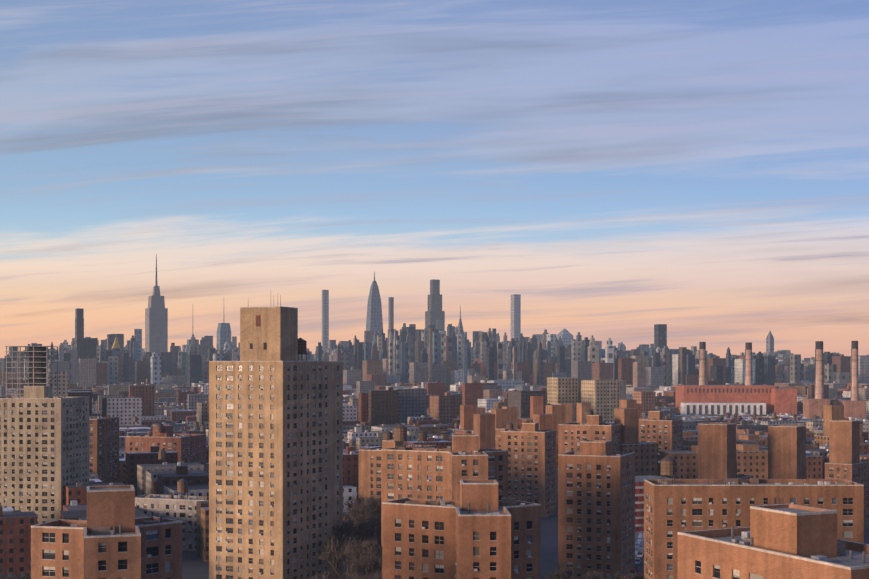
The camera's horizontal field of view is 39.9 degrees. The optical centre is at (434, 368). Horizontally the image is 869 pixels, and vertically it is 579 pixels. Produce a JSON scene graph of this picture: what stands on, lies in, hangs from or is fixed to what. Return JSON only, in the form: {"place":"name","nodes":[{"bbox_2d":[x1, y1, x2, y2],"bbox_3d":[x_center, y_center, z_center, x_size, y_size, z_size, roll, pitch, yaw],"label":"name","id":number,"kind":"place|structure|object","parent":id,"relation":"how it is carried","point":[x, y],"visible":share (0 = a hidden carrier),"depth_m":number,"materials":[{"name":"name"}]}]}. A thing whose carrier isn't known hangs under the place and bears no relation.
{"place":"outdoors","nodes":[
{"label":"outdoors","id":0,"kind":"place"},
{"bbox_2d":[0,506,868,578],"bbox_3d":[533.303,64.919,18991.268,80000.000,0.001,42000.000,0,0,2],"label":"ground","id":1,"kind":"structure","parent":0,"point":[194,566],"depth_m":414.34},
{"bbox_2d":[0,493,646,578],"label":"trees","id":2,"kind":"object","parent":1,"relation":"on","point":[366,563],"visible":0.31,"depth_m":333.77,"materials":[{"name":"plant"}]},
{"bbox_2d":[0,295,868,578],"bbox_3d":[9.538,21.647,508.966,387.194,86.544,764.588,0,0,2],"label":"blocks","id":3,"kind":"structure","parent":1,"relation":"on","point":[465,507],"depth_m":341.53,"materials":[{"name":"brown brick"}]},
{"bbox_2d":[0,254,868,573],"bbox_3d":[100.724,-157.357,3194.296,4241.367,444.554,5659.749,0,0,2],"label":"city","id":4,"kind":"object","parent":1,"relation":"on","point":[436,382],"visible":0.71,"depth_m":1469.94,"materials":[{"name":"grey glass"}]},
{"bbox_2d":[0,0,868,359],"label":"sky","id":5,"kind":"structure","parent":0,"point":[699,169],"materials":[{"name":"blue"}]}
]}

